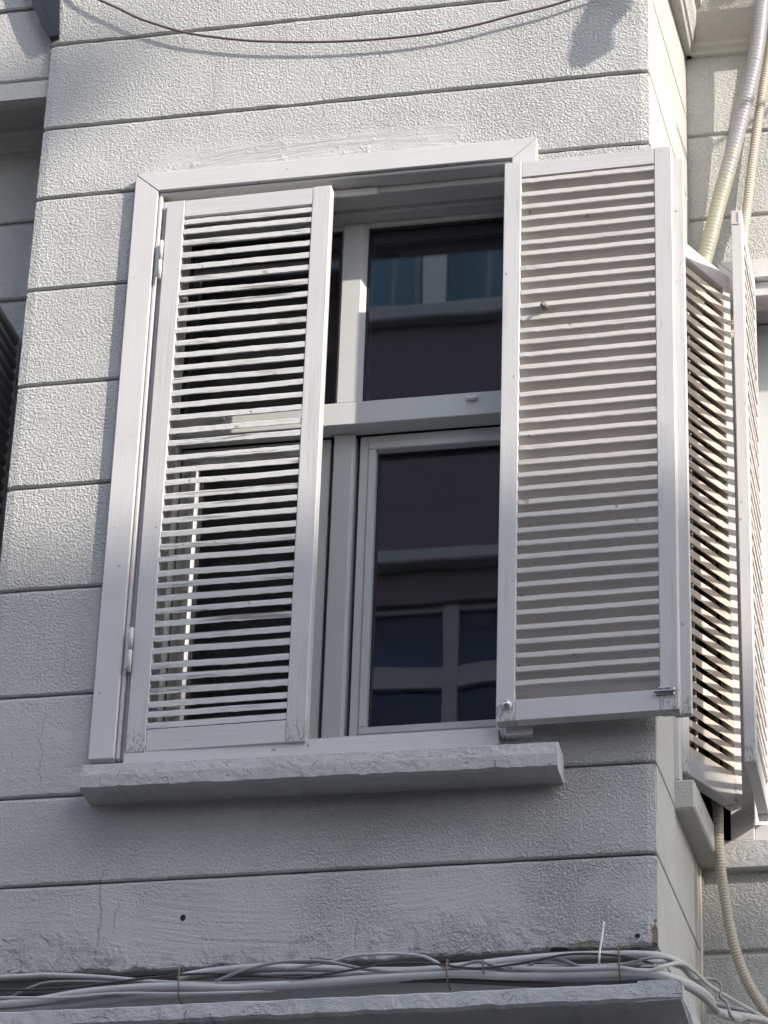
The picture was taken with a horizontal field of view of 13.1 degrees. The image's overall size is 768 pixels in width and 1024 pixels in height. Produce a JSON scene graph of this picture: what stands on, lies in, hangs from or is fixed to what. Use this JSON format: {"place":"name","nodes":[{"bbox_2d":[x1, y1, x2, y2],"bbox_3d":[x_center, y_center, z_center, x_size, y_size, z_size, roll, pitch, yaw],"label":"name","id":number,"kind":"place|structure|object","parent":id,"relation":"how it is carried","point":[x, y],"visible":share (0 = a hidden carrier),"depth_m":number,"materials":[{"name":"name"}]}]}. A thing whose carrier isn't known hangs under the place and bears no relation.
{"place":"outdoors","nodes":[
{"label":"outdoors","id":0,"kind":"place"},
{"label":"pavement","id":1,"kind":"structure","parent":0,"visible":0},
{"bbox_2d":[0,0,767,1023],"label":"building","id":2,"kind":"structure","parent":1,"relation":"on","point":[408,796],"depth_m":7.99,"materials":[{"name":"paint"}]},
{"bbox_2d":[0,304,19,531],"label":"louvered shutter","id":3,"kind":"object","parent":2,"relation":"attached to","point":[9,342],"visible":1,"depth_m":8.25,"materials":[{"name":"paint"}]},
{"bbox_2d":[31,0,59,41],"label":"awning","id":4,"kind":"object","parent":2,"relation":"attached to","point":[50,21],"visible":1,"depth_m":8.57,"materials":[{"name":"paint"}]},
{"bbox_2d":[88,137,538,763],"bbox_3d":[-0.118,-0.093,7.864,1.007,1.636,0.280,-4,-30,11],"label":"window","id":5,"kind":"structure","parent":2,"relation":"in","point":[452,190],"depth_m":7.97,"materials":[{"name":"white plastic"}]},
{"bbox_2d":[124,185,333,752],"bbox_3d":[-0.359,-0.122,7.790,0.430,1.498,0.043,-5,-30,12],"label":"louvered shutter","id":6,"kind":"object","parent":5,"relation":"attached to","point":[317,203],"visible":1,"depth_m":7.75,"materials":[{"name":"paint"}]},
{"bbox_2d":[98,0,571,42],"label":"wire","id":7,"kind":"object","parent":2,"relation":"attached to","point":[341,41],"visible":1,"depth_m":8.32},
{"bbox_2d":[0,977,719,1014],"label":"cable","id":8,"kind":"object","parent":2,"relation":"on","point":[706,1000],"visible":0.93,"depth_m":7.06,"materials":[{"name":"white plastic"}]},
{"bbox_2d":[0,980,117,999],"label":"cable","id":9,"kind":"object","parent":8,"relation":"on","point":[61,981],"visible":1,"depth_m":7.17,"materials":[{"name":"white plastic"}]},
{"bbox_2d":[0,966,653,996],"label":"cable","id":10,"kind":"object","parent":8,"relation":"on","point":[47,993],"visible":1,"depth_m":7.12,"materials":[{"name":"grey plastic"}]},
{"bbox_2d":[0,959,703,985],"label":"cable","id":11,"kind":"object","parent":8,"relation":"on","point":[103,977],"visible":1,"depth_m":7.11,"materials":[{"name":"white plastic"}]},
{"bbox_2d":[177,950,712,993],"bbox_3d":[0.134,1.020,7.181,1.113,0.075,0.342,-4,-30,11],"label":"cable","id":12,"kind":"object","parent":11,"relation":"on","point":[639,954],"visible":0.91,"depth_m":7.04,"materials":[{"name":"white plastic"}]},
{"bbox_2d":[598,922,604,965],"bbox_3d":[0.453,0.902,6.945,0.014,0.107,0.030,-4,-30,11],"label":"cable tie","id":13,"kind":"object","parent":11,"relation":"attached to","point":[602,933],"visible":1,"depth_m":6.93,"materials":[{"name":"white plastic"}]},
{"bbox_2d":[0,968,750,1022],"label":"cable","id":14,"kind":"object","parent":8,"relation":"on","point":[363,979],"visible":0.94,"depth_m":7.02,"materials":[{"name":"white plastic"}]},
{"bbox_2d":[0,990,274,998],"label":"cable","id":15,"kind":"object","parent":14,"relation":"on","point":[134,993],"visible":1,"depth_m":7.09,"materials":[{"name":"white plastic"}]},
{"bbox_2d":[0,972,318,990],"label":"cable","id":16,"kind":"object","parent":14,"relation":"on","point":[146,978],"visible":1,"depth_m":7.12,"materials":[{"name":"white plastic"}]},
{"bbox_2d":[178,966,184,1003],"bbox_3d":[-0.432,1.009,7.107,0.007,0.081,0.059,-4,-30,11],"label":"cable tie","id":17,"kind":"object","parent":14,"relation":"attached to","point":[180,967],"visible":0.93,"depth_m":7.09,"materials":[{"name":"metal"}]},
{"bbox_2d":[255,969,526,976],"bbox_3d":[0.108,0.971,6.997,0.780,0.045,0.009,-4,-30,11],"label":"cable","id":18,"kind":"object","parent":14,"relation":"on","point":[306,973],"visible":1,"depth_m":7.05,"materials":[{"name":"grey plastic"}]},
{"bbox_2d":[286,952,573,969],"bbox_3d":[0.094,0.945,7.008,0.615,0.053,0.007,-4,-30,11],"label":"cable","id":19,"kind":"object","parent":18,"relation":"on","point":[401,954],"visible":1,"depth_m":7.03,"materials":[{"name":"white plastic"}]},
{"bbox_2d":[446,959,450,989],"bbox_3d":[0.135,0.969,6.998,0.007,0.059,0.059,-4,-30,11],"label":"cable tie","id":20,"kind":"object","parent":14,"relation":"attached to","point":[447,960],"visible":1,"depth_m":6.97,"materials":[{"name":"grey plastic"}]},
{"bbox_2d":[290,952,653,979],"bbox_3d":[0.179,0.947,6.975,0.771,0.029,0.017,-4,-30,10],"label":"cable","id":21,"kind":"object","parent":14,"relation":"on","point":[473,968],"visible":1,"depth_m":6.97,"materials":[{"name":"white plastic"}]},
{"bbox_2d":[215,956,746,1022],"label":"cable","id":22,"kind":"object","parent":14,"relation":"on","point":[689,976],"visible":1,"depth_m":7.02,"materials":[{"name":"white plastic"}]},
{"bbox_2d":[618,944,621,981],"bbox_3d":[0.491,0.940,6.932,0.007,0.084,0.059,-4,-30,11],"label":"cable tie","id":23,"kind":"object","parent":14,"relation":"attached to","point":[619,947],"visible":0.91,"depth_m":6.91,"materials":[{"name":"plastic"}]},
{"bbox_2d":[399,979,648,987],"bbox_3d":[0.215,0.985,6.969,0.682,0.041,0.010,-4,-30,11],"label":"cable","id":24,"kind":"object","parent":8,"relation":"on","point":[500,983],"visible":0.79,"depth_m":6.95,"materials":[{"name":"white plastic"}]},
{"bbox_2d":[496,146,692,727],"bbox_3d":[0.476,-0.200,7.587,0.426,1.488,0.059,-4,-30,10],"label":"louvered shutter","id":25,"kind":"object","parent":2,"relation":"attached to","point":[594,581],"visible":1,"depth_m":7.55,"materials":[{"name":"paint"}]},
{"bbox_2d":[512,961,767,1017],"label":"cable","id":26,"kind":"object","parent":2,"relation":"attached to","point":[671,964],"visible":1,"depth_m":6.93,"materials":[{"name":"white plastic"}]},
{"bbox_2d":[674,716,682,779],"bbox_3d":[0.687,0.005,7.958,0.062,1.550,0.328,-4,-30,11],"label":"window","id":27,"kind":"structure","parent":2,"relation":"in","point":[678,775],"depth_m":7.47,"materials":[{"name":"white paint"}]},
{"bbox_2d":[685,94,703,1023],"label":"cable","id":28,"kind":"object","parent":2,"relation":"attached to","point":[695,732],"visible":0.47,"depth_m":7.84,"materials":[{"name":"white plastic"}]},
{"bbox_2d":[682,243,741,810],"bbox_3d":[0.755,0.001,7.927,0.036,1.458,0.243,-20,-37,34],"label":"louvered shutter","id":29,"kind":"object","parent":2,"relation":"attached to","point":[718,783],"visible":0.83,"depth_m":7.92,"materials":[{"name":"paint"}]},
{"bbox_2d":[688,0,767,317],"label":"pipe","id":30,"kind":"object","parent":2,"relation":"attached to","point":[725,179],"visible":0.87,"depth_m":8.57,"materials":[{"name":"white plastic"}]},
{"bbox_2d":[705,32,767,1016],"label":"conduit","id":31,"kind":"object","parent":2,"relation":"attached to","point":[755,995],"visible":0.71,"depth_m":7.80,"materials":[{"name":"white plastic"}]},
{"bbox_2d":[706,1007,767,1023],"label":"cable","id":32,"kind":"object","parent":2,"relation":"attached to","point":[756,1018],"visible":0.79,"depth_m":7.27,"materials":[{"name":"white plastic"}]},
{"bbox_2d":[715,1001,763,1015],"bbox_3d":[0.895,1.121,7.336,0.517,0.072,0.147,16,-32,-22],"label":"cable","id":33,"kind":"object","parent":2,"relation":"attached to","point":[732,1007],"visible":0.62,"depth_m":7.28,"materials":[{"name":"white plastic"}]},
{"bbox_2d":[718,258,767,840],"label":"window","id":34,"kind":"structure","parent":2,"relation":"in","point":[745,823],"depth_m":8.26,"materials":[{"name":"white paint"}]},
{"bbox_2d":[731,210,767,821],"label":"louvered shutter","id":35,"kind":"object","parent":2,"relation":"attached to","point":[754,678],"visible":1,"depth_m":7.82,"materials":[{"name":"paint"}]}
]}

